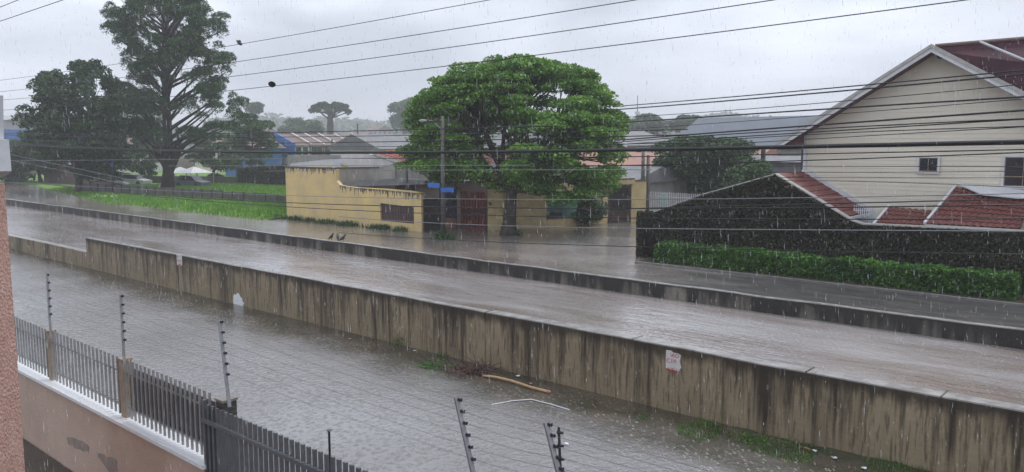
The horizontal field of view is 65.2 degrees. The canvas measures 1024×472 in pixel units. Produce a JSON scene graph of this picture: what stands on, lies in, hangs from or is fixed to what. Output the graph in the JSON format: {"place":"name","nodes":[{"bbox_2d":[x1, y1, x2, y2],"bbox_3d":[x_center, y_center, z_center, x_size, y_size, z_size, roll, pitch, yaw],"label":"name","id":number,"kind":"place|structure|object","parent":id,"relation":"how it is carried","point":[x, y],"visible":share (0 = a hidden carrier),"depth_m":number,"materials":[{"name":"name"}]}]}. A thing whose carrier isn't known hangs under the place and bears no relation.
{"place":"outdoors","nodes":[
{"label":"outdoors","id":0,"kind":"place"},
{"bbox_2d":[23,439,71,471],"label":"yard","id":1,"kind":"structure","parent":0,"point":[36,459],"depth_m":13.37,"materials":[{"name":"concrete"}]},
{"bbox_2d":[0,183,24,471],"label":"stucco column","id":2,"kind":"structure","parent":1,"relation":"on","point":[11,449],"depth_m":9.05,"materials":[{"name":"paint"}]},
{"bbox_2d":[0,95,10,176],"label":"service box","id":3,"kind":"object","parent":2,"relation":"on","point":[5,164],"visible":1,"depth_m":8.53,"materials":[{"name":"white paint"}]},
{"bbox_2d":[0,171,285,219],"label":"grass verge","id":4,"kind":"object","parent":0,"point":[44,185],"depth_m":101.06,"materials":[{"name":"plant"}]},
{"bbox_2d":[43,166,114,184],"bbox_3d":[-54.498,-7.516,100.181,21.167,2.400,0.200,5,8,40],"label":"car","id":5,"kind":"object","parent":4,"relation":"on","point":[58,176],"depth_m":102.78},
{"bbox_2d":[11,125,557,134],"bbox_3d":[-9.004,-2.740,20.948,25.806,0.186,0.016,6,9,41],"label":"power cable","id":6,"kind":"object","parent":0,"point":[327,131],"visible":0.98,"depth_m":16.09,"materials":[{"name":"black plastic"}]},
{"bbox_2d":[24,153,548,174],"bbox_3d":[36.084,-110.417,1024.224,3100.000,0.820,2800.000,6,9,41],"label":"ground","id":7,"kind":"structure","parent":0,"point":[185,164],"depth_m":214.59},
{"bbox_2d":[8,130,68,181],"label":"roadside tree","id":8,"kind":"object","parent":7,"relation":"on","point":[27,153],"visible":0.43,"depth_m":103.71,"materials":[{"name":"green plant"}]},
{"bbox_2d":[4,114,78,164],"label":"factory","id":9,"kind":"structure","parent":7,"relation":"on","point":[9,128],"depth_m":175.81,"materials":[{"name":"blue paint"}]},
{"bbox_2d":[10,58,140,191],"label":"broadleaf tree","id":10,"kind":"object","parent":7,"relation":"on","point":[49,121],"visible":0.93,"depth_m":80.74,"materials":[{"name":"green plant"}]},
{"bbox_2d":[17,356,205,471],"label":"garden wall","id":11,"kind":"structure","parent":7,"relation":"on","point":[71,429],"depth_m":12.43,"materials":[{"name":"beige paint"}]},
{"bbox_2d":[14,316,48,376],"bbox_3d":[-8.926,1.881,14.497,2.886,0.840,0.056,6,9,41],"label":"steel fence","id":12,"kind":"object","parent":11,"relation":"on","point":[43,363],"visible":0.68,"depth_m":14.04,"materials":[{"name":"metal"}]},
{"bbox_2d":[50,331,120,412],"bbox_3d":[-6.734,2.086,12.596,2.717,0.860,0.056,6,9,41],"label":"steel fence","id":13,"kind":"object","parent":11,"relation":"on","point":[95,390],"visible":0.98,"depth_m":12.51,"materials":[{"name":"metal"}]},
{"bbox_2d":[46,273,51,338],"bbox_3d":[-7.793,1.175,13.488,0.064,1.043,0.542,-4,7,-30],"label":"electric fence post","id":14,"kind":"object","parent":13,"relation":"attached to","point":[48,303],"visible":1,"depth_m":13.47,"materials":[{"name":"metal"}]},
{"bbox_2d":[12,272,679,471],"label":"electric wire","id":15,"kind":"object","parent":14,"relation":"attached to","point":[389,388],"visible":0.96,"depth_m":7.66,"materials":[{"name":"grey metal"}]},
{"bbox_2d":[13,265,710,471],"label":"electric wire","id":16,"kind":"object","parent":14,"relation":"attached to","point":[413,385],"visible":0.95,"depth_m":7.44,"materials":[{"name":"grey metal"}]},
{"bbox_2d":[117,356,133,417],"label":"fence pillar","id":17,"kind":"structure","parent":11,"relation":"on","point":[122,390],"depth_m":11.65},
{"bbox_2d":[124,360,215,454],"bbox_3d":[-4.652,2.284,10.803,2.532,0.870,0.075,6,9,41],"label":"steel fence","id":18,"kind":"object","parent":11,"relation":"on","point":[174,407],"visible":0.88,"depth_m":10.78,"materials":[{"name":"metal"}]},
{"bbox_2d":[200,399,367,471],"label":"sliding gate","id":19,"kind":"structure","parent":11,"relation":"attached to","point":[214,421],"depth_m":9.25,"materials":[{"name":"metal"}]},
{"bbox_2d":[92,143,144,184],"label":"roadside tree","id":20,"kind":"object","parent":7,"relation":"on","point":[133,161],"visible":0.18,"depth_m":101.25,"materials":[{"name":"green plant"}]},
{"bbox_2d":[125,132,161,175],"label":"spreading tree","id":21,"kind":"object","parent":7,"relation":"on","point":[148,163],"visible":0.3,"depth_m":108.77,"materials":[{"name":"green plant"}]},
{"bbox_2d":[48,182,286,219],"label":"grass","id":22,"kind":"structure","parent":7,"relation":"on","point":[224,208],"depth_m":70.10,"materials":[{"name":"plant"}]},
{"bbox_2d":[98,0,250,187],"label":"pine tree","id":23,"kind":"object","parent":7,"relation":"on","point":[172,39],"visible":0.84,"depth_m":86.73,"materials":[{"name":"green plant"}]},
{"bbox_2d":[82,183,285,201],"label":"panel wall","id":24,"kind":"structure","parent":7,"relation":"on","point":[196,193],"depth_m":75.18,"materials":[{"name":"concrete"}]},
{"bbox_2d":[142,176,237,183],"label":"boundary wall","id":25,"kind":"structure","parent":7,"relation":"on","point":[157,179],"depth_m":102.85,"materials":[{"name":"concrete"}]},
{"bbox_2d":[175,175,210,185],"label":"parked car","id":26,"kind":"object","parent":7,"relation":"on","point":[190,180],"visible":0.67,"depth_m":95.78,"materials":[{"name":"white metal"}]},
{"bbox_2d":[185,132,244,176],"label":"spreading tree","id":27,"kind":"object","parent":7,"relation":"on","point":[229,161],"visible":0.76,"depth_m":108.44,"materials":[{"name":"green plant"}]},
{"bbox_2d":[214,394,237,464],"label":"fence pillar","id":28,"kind":"structure","parent":7,"relation":"on","point":[221,402],"depth_m":9.81,"materials":[{"name":"concrete"}]},
{"bbox_2d":[218,320,230,407],"bbox_3d":[-3.494,1.547,9.756,0.064,0.981,0.518,-4,7,-29],"label":"electric fence post","id":29,"kind":"object","parent":28,"relation":"on","point":[223,352],"visible":1,"depth_m":9.74,"materials":[{"name":"metal"}]},
{"bbox_2d":[226,113,279,166],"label":"spreading tree","id":30,"kind":"object","parent":7,"relation":"on","point":[253,126],"visible":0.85,"depth_m":116.59,"materials":[{"name":"green plant"}]},
{"bbox_2d":[223,134,285,175],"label":"old house","id":31,"kind":"structure","parent":7,"relation":"on","point":[276,159],"depth_m":127.88,"materials":[{"name":"blue paint"}]},
{"bbox_2d":[235,164,286,185],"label":"overgrown wall","id":32,"kind":"structure","parent":7,"relation":"on","point":[270,175],"depth_m":99.62,"materials":[{"name":"concrete"}]},
{"bbox_2d":[273,131,309,164],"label":"row house","id":33,"kind":"structure","parent":7,"relation":"on","point":[289,142],"depth_m":130.97,"materials":[{"name":"blue tile"}]},
{"bbox_2d":[277,117,325,133],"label":"tree","id":34,"kind":"object","parent":7,"relation":"on","point":[308,126],"visible":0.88,"depth_m":272.81,"materials":[{"name":"green plant"}]},
{"bbox_2d":[308,101,351,133],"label":"araucaria","id":35,"kind":"object","parent":7,"relation":"on","point":[332,109],"visible":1,"depth_m":258.33,"materials":[{"name":"green plant"}]},
{"bbox_2d":[326,134,412,161],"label":"shed roof house","id":36,"kind":"structure","parent":7,"relation":"on","point":[368,139],"depth_m":70.29,"materials":[{"name":"metal"}]},
{"bbox_2d":[4,109,771,147],"bbox_3d":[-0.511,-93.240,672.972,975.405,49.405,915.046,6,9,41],"label":"wood","id":37,"kind":"object","parent":7,"relation":"on","point":[344,124],"visible":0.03,"depth_m":751.51,"materials":[{"name":"green plant"}]},
{"bbox_2d":[387,101,411,134],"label":"tree","id":38,"kind":"object","parent":7,"relation":"on","point":[396,120],"visible":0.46,"depth_m":320.51,"materials":[{"name":"green plant"}]},
{"bbox_2d":[419,116,457,237],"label":"utility pole","id":39,"kind":"object","parent":7,"relation":"on","point":[443,191],"visible":0.95,"depth_m":42.61,"materials":[{"name":"concrete"}]},
{"bbox_2d":[391,53,631,235],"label":"umbrella tree","id":40,"kind":"object","parent":7,"relation":"on","point":[514,102],"visible":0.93,"depth_m":43.48,"materials":[{"name":"green plant"}]},
{"bbox_2d":[6,199,1023,349],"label":"river wall","id":41,"kind":"structure","parent":7,"relation":"on","point":[996,335],"depth_m":27.81,"materials":[{"name":"concrete"}]},
{"bbox_2d":[8,233,1023,471],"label":"river wall","id":42,"kind":"structure","parent":7,"relation":"on","point":[928,429],"depth_m":17.07,"materials":[{"name":"concrete"}]},
{"bbox_2d":[571,195,608,225],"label":"garden bush","id":43,"kind":"object","parent":7,"relation":"on","point":[590,212],"visible":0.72,"depth_m":50.03,"materials":[{"name":"green plant"}]},
{"bbox_2d":[554,152,663,176],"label":"side street house","id":44,"kind":"structure","parent":7,"relation":"on","point":[634,161],"depth_m":69.59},
{"bbox_2d":[577,131,666,151],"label":"side street house","id":45,"kind":"structure","parent":7,"relation":"on","point":[634,133],"depth_m":84.21,"materials":[{"name":"grey"}]},
{"bbox_2d":[590,166,688,210],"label":"side street house","id":46,"kind":"structure","parent":7,"relation":"on","point":[664,180],"depth_m":57.54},
{"bbox_2d":[635,210,653,256],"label":"ivy column","id":47,"kind":"structure","parent":7,"relation":"on","point":[642,240],"depth_m":35.87,"materials":[{"name":"black"}]},
{"bbox_2d":[629,113,675,134],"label":"tree","id":48,"kind":"object","parent":7,"relation":"on","point":[661,124],"visible":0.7,"depth_m":220.97,"materials":[{"name":"green plant"}]},
{"bbox_2d":[666,114,700,132],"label":"tree","id":49,"kind":"object","parent":7,"relation":"on","point":[678,122],"visible":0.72,"depth_m":226.96,"materials":[{"name":"green plant"}]},
{"bbox_2d":[650,135,758,193],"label":"garden tree","id":50,"kind":"object","parent":7,"relation":"on","point":[716,172],"visible":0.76,"depth_m":57.60,"materials":[{"name":"green plant"}]},
{"bbox_2d":[669,115,816,155],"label":"warehouse","id":51,"kind":"structure","parent":7,"relation":"on","point":[733,125],"depth_m":79.01,"materials":[{"name":"metal"}]},
{"bbox_2d":[686,150,802,196],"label":"grey annex","id":52,"kind":"object","parent":7,"relation":"on","point":[793,166],"visible":0.1,"depth_m":58.88,"materials":[{"name":"grey"}]},
{"bbox_2d":[722,157,774,185],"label":"garden bush","id":53,"kind":"object","parent":7,"relation":"on","point":[760,169],"visible":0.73,"depth_m":49.02,"materials":[{"name":"green plant"}]},
{"bbox_2d":[635,261,1023,306],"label":"kerb","id":54,"kind":"structure","parent":7,"relation":"on","point":[861,287],"depth_m":28.48,"materials":[{"name":"concrete"}]},
{"bbox_2d":[647,173,1023,294],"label":"ivy wall","id":55,"kind":"structure","parent":7,"relation":"on","point":[825,242],"depth_m":31.08,"materials":[{"name":"black"}]},
{"bbox_2d":[653,240,1021,300],"bbox_3d":[11.475,1.134,30.388,13.406,1.073,1.497,6,9,41],"label":"hedge","id":56,"kind":"object","parent":7,"relation":"on","point":[983,282],"visible":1,"depth_m":29.04,"materials":[{"name":"green"}]},
{"bbox_2d":[1,0,634,91],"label":"power cable","id":57,"kind":"object","parent":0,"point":[364,42],"visible":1,"depth_m":15.03,"materials":[{"name":"black plastic"}]},
{"bbox_2d":[15,134,687,143],"bbox_3d":[-9.017,-2.692,22.301,31.029,0.238,0.016,6,9,41],"label":"power cable","id":58,"kind":"object","parent":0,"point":[401,141],"visible":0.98,"depth_m":16.07,"materials":[{"name":"black plastic"}]},
{"bbox_2d":[16,129,687,137],"bbox_3d":[-9.006,-2.838,22.275,30.994,0.244,0.014,6,9,41],"label":"power cable","id":59,"kind":"object","parent":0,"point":[380,135],"visible":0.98,"depth_m":16.59,"materials":[{"name":"black plastic"}]},
{"bbox_2d":[6,139,706,146],"bbox_3d":[-9.714,-2.866,24.229,34.214,0.325,0.012,6,9,41],"label":"power cable","id":60,"kind":"object","parent":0,"point":[402,146],"visible":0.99,"depth_m":17.76,"materials":[{"name":"black plastic"}]},
{"bbox_2d":[172,125,549,152],"bbox_3d":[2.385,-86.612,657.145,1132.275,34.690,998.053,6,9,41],"label":"hills","id":61,"kind":"structure","parent":0,"point":[404,134],"depth_m":702.10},
{"bbox_2d":[6,0,772,99],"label":"power cable","id":62,"kind":"object","parent":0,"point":[447,47],"visible":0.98,"depth_m":13.59,"materials":[{"name":"black plastic"}]},
{"bbox_2d":[9,249,868,471],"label":"flooded road","id":63,"kind":"structure","parent":0,"point":[372,448],"depth_m":17.78,"materials":[{"name":"liquid"}]},
{"bbox_2d":[432,355,504,377],"bbox_3d":[-1.201,3.114,19.452,2.095,0.419,1.722,3,7,24],"label":"debris pile","id":64,"kind":"object","parent":63,"relation":"on","point":[475,368],"visible":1,"depth_m":19.49,"materials":[{"name":"brown"}]},
{"bbox_2d":[454,397,475,471],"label":"electric fence post","id":65,"kind":"object","parent":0,"point":[465,435],"visible":1,"depth_m":7.08,"materials":[{"name":"metal"}]},
{"bbox_2d":[460,190,484,228],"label":"red gate","id":66,"kind":"structure","parent":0,"point":[469,198],"depth_m":48.59,"materials":[{"name":"metal"}]},
{"bbox_2d":[10,0,965,109],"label":"power cable","id":67,"kind":"object","parent":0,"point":[570,50],"visible":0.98,"depth_m":11.84,"materials":[{"name":"black plastic"}]},
{"bbox_2d":[487,187,502,230],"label":"gate pier","id":68,"kind":"structure","parent":0,"point":[495,220],"depth_m":47.16,"materials":[{"name":"yellow paint"}]},
{"bbox_2d":[0,177,1023,208],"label":"service wire","id":69,"kind":"object","parent":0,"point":[615,208],"visible":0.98,"depth_m":9.66,"materials":[{"name":"black"}]},
{"bbox_2d":[0,182,1023,327],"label":"flooded street","id":70,"kind":"structure","parent":0,"point":[608,259],"depth_m":37.96,"materials":[{"name":"liquid"}]},
{"bbox_2d":[269,213,407,231],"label":"weeds","id":71,"kind":"object","parent":70,"relation":"on","point":[350,223],"visible":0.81,"depth_m":50.32,"materials":[{"name":"green plant"}]},
{"bbox_2d":[284,166,429,231],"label":"yellow building","id":72,"kind":"structure","parent":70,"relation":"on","point":[306,184],"depth_m":51.19,"materials":[{"name":"paint"}]},
{"bbox_2d":[382,203,413,223],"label":"garage door","id":73,"kind":"structure","parent":72,"relation":"in","point":[390,215],"depth_m":47.96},
{"bbox_2d":[287,150,508,190],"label":"house","id":74,"kind":"structure","parent":70,"relation":"on","point":[382,179],"depth_m":54.17,"materials":[{"name":"metal"}]},
{"bbox_2d":[423,197,440,231],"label":"railing","id":75,"kind":"object","parent":70,"relation":"on","point":[434,217],"visible":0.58,"depth_m":47.25,"materials":[{"name":"grey"}]},
{"bbox_2d":[415,181,487,227],"bbox_3d":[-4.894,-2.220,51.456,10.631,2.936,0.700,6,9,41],"label":"pink house","id":76,"kind":"structure","parent":70,"relation":"on","point":[452,199],"depth_m":50.38,"materials":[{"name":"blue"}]},
{"bbox_2d":[439,188,456,224],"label":"door","id":77,"kind":"structure","parent":76,"relation":"in","point":[450,197],"depth_m":50.54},
{"bbox_2d":[503,193,603,228],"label":"boundary wall","id":78,"kind":"structure","parent":70,"relation":"on","point":[521,220],"depth_m":48.39,"materials":[{"name":"yellow paint"}]},
{"bbox_2d":[546,200,576,219],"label":"teal gate","id":79,"kind":"structure","parent":78,"relation":"attached to","point":[564,213],"depth_m":49.21,"materials":[{"name":"metal"}]},
{"bbox_2d":[627,180,647,221],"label":"gate pier","id":80,"kind":"structure","parent":70,"relation":"on","point":[638,189],"depth_m":52.66,"materials":[{"name":"yellow paint"}]},
{"bbox_2d":[607,185,630,222],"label":"driveway gate","id":81,"kind":"structure","parent":80,"relation":"attached to","point":[622,192],"depth_m":52.23,"materials":[{"name":"metal"}]},
{"bbox_2d":[739,168,872,218],"bbox_3d":[10.630,-0.869,34.140,8.260,4.047,2.850,6,9,41],"label":"lean to","id":82,"kind":"object","parent":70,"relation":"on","point":[824,188],"visible":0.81,"depth_m":32.51,"materials":[{"name":"red ceramic"}]},
{"bbox_2d":[775,37,1023,226],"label":"gabled house","id":83,"kind":"structure","parent":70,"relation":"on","point":[964,58],"depth_m":30.83,"materials":[{"name":"beige"}]},
{"bbox_2d":[916,156,940,173],"bbox_3d":[16.124,-2.765,30.994,0.824,0.694,0.062,6,9,41],"label":"window","id":84,"kind":"structure","parent":83,"relation":"in","point":[921,161],"depth_m":30.99,"materials":[{"name":"white paint"}]},
{"bbox_2d":[1000,155,1023,188],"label":"window","id":85,"kind":"structure","parent":83,"relation":"in","point":[1007,160],"depth_m":29.17,"materials":[{"name":"white paint"}]},
{"bbox_2d":[0,0,1023,127],"label":"sky","id":86,"kind":"structure","parent":0,"point":[851,50],"materials":[{"name":"grey"}]},
{"bbox_2d":[5,176,1023,219],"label":"service wire","id":87,"kind":"object","parent":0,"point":[614,217],"visible":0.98,"depth_m":9.21,"materials":[{"name":"black"}]},
{"bbox_2d":[6,182,1023,199],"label":"service wire","id":88,"kind":"object","parent":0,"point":[606,199],"visible":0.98,"depth_m":10.16,"materials":[{"name":"grey"}]},
{"bbox_2d":[6,205,1023,404],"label":"canal water","id":89,"kind":"structure","parent":0,"point":[986,371],"depth_m":25.06,"materials":[{"name":"liquid"}]},
{"bbox_2d":[9,142,1023,150],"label":"power cable","id":90,"kind":"object","parent":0,"point":[228,150],"visible":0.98,"depth_m":21.35,"materials":[{"name":"black plastic"}]},
{"bbox_2d":[9,139,1023,153],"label":"power cable","id":91,"kind":"object","parent":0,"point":[936,143],"visible":0.98,"depth_m":11.59,"materials":[{"name":"black plastic"}]},
{"bbox_2d":[543,422,563,471],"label":"electric fence post","id":92,"kind":"object","parent":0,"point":[553,447],"visible":1,"depth_m":6.44,"materials":[{"name":"metal"}]},
{"bbox_2d":[557,427,564,471],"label":"insulator rod","id":93,"kind":"object","parent":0,"point":[559,432],"visible":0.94,"depth_m":6.45,"materials":[{"name":"black plastic"}]},
{"bbox_2d":[338,216,1023,231],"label":"service wire","id":94,"kind":"object","parent":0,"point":[717,229],"visible":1,"depth_m":8.14,"materials":[{"name":"grey"}]},
{"bbox_2d":[338,232,1023,254],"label":"service wire","id":95,"kind":"object","parent":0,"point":[717,248],"visible":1,"depth_m":7.83,"materials":[{"name":"black"}]},
{"bbox_2d":[351,149,1023,158],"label":"power cable","id":96,"kind":"object","parent":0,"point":[711,155],"visible":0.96,"depth_m":12.82,"materials":[{"name":"black plastic"}]},
{"bbox_2d":[499,152,1023,167],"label":"power cable","id":97,"kind":"object","parent":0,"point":[784,161],"visible":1,"depth_m":12.14,"materials":[{"name":"black plastic"}]},
{"bbox_2d":[530,165,1023,166],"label":"power cable","id":98,"kind":"object","parent":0,"point":[819,166],"visible":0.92,"depth_m":11.47,"materials":[{"name":"black plastic"}]},
{"bbox_2d":[615,109,1023,140],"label":"power cable","id":99,"kind":"object","parent":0,"point":[1007,111],"visible":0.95,"depth_m":12.46,"materials":[{"name":"black plastic"}]},
{"bbox_2d":[615,96,1023,123],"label":"power cable","id":100,"kind":"object","parent":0,"point":[838,108],"visible":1,"depth_m":12.50,"materials":[{"name":"black plastic"}]},
{"bbox_2d":[615,73,1023,109],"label":"power cable","id":101,"kind":"object","parent":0,"point":[838,91],"visible":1,"depth_m":12.47,"materials":[{"name":"black plastic"}]},
{"bbox_2d":[615,69,1023,106],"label":"power cable","id":102,"kind":"object","parent":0,"point":[837,87],"visible":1,"depth_m":12.47,"materials":[{"name":"black plastic"}]},
{"bbox_2d":[615,118,1023,142],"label":"power cable","id":103,"kind":"object","parent":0,"point":[833,128],"visible":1,"depth_m":12.61,"materials":[{"name":"black plastic"}]},
{"bbox_2d":[615,119,1023,144],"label":"power cable","id":104,"kind":"object","parent":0,"point":[837,130],"visible":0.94,"depth_m":12.55,"materials":[{"name":"black plastic"}]},
{"bbox_2d":[615,84,1023,117],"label":"power cable","id":105,"kind":"object","parent":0,"point":[836,101],"visible":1,"depth_m":12.49,"materials":[{"name":"black plastic"}]},
{"bbox_2d":[620,98,1023,129],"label":"power cable","id":106,"kind":"object","parent":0,"point":[840,113],"visible":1,"depth_m":12.51,"materials":[{"name":"black plastic"}]},
{"bbox_2d":[715,422,930,471],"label":"mud verge","id":107,"kind":"structure","parent":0,"point":[856,459],"depth_m":14.00,"materials":[{"name":"soil"}]},
{"bbox_2d":[635,412,945,471],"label":"grass","id":108,"kind":"structure","parent":107,"relation":"on","point":[774,450],"depth_m":14.54,"materials":[{"name":"green plant"}]},
{"bbox_2d":[626,126,1023,147],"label":"power cable","id":109,"kind":"object","parent":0,"point":[844,132],"visible":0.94,"depth_m":12.43,"materials":[{"name":"black plastic"}]},
{"bbox_2d":[641,258,1023,303],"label":"footpath","id":110,"kind":"structure","parent":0,"point":[1020,299],"depth_m":28.81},
{"bbox_2d":[651,198,1023,207],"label":"service wire","id":111,"kind":"object","parent":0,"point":[845,203],"visible":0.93,"depth_m":8.53,"materials":[{"name":"black"}]},
{"bbox_2d":[683,127,1019,146],"bbox_3d":[4.502,-1.637,13.923,0.012,0.388,9.188,-3,7,-28],"label":"power cable","id":112,"kind":"object","parent":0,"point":[865,135],"visible":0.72,"depth_m":12.15,"materials":[{"name":"black plastic"}]},
{"bbox_2d":[873,205,931,226],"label":"tiled roof","id":113,"kind":"structure","parent":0,"point":[896,213],"depth_m":30.18,"materials":[{"name":"tile"}]},
{"bbox_2d":[923,183,1023,230],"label":"tiled roof","id":114,"kind":"structure","parent":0,"point":[983,212],"depth_m":28.70,"materials":[{"name":"tile"}]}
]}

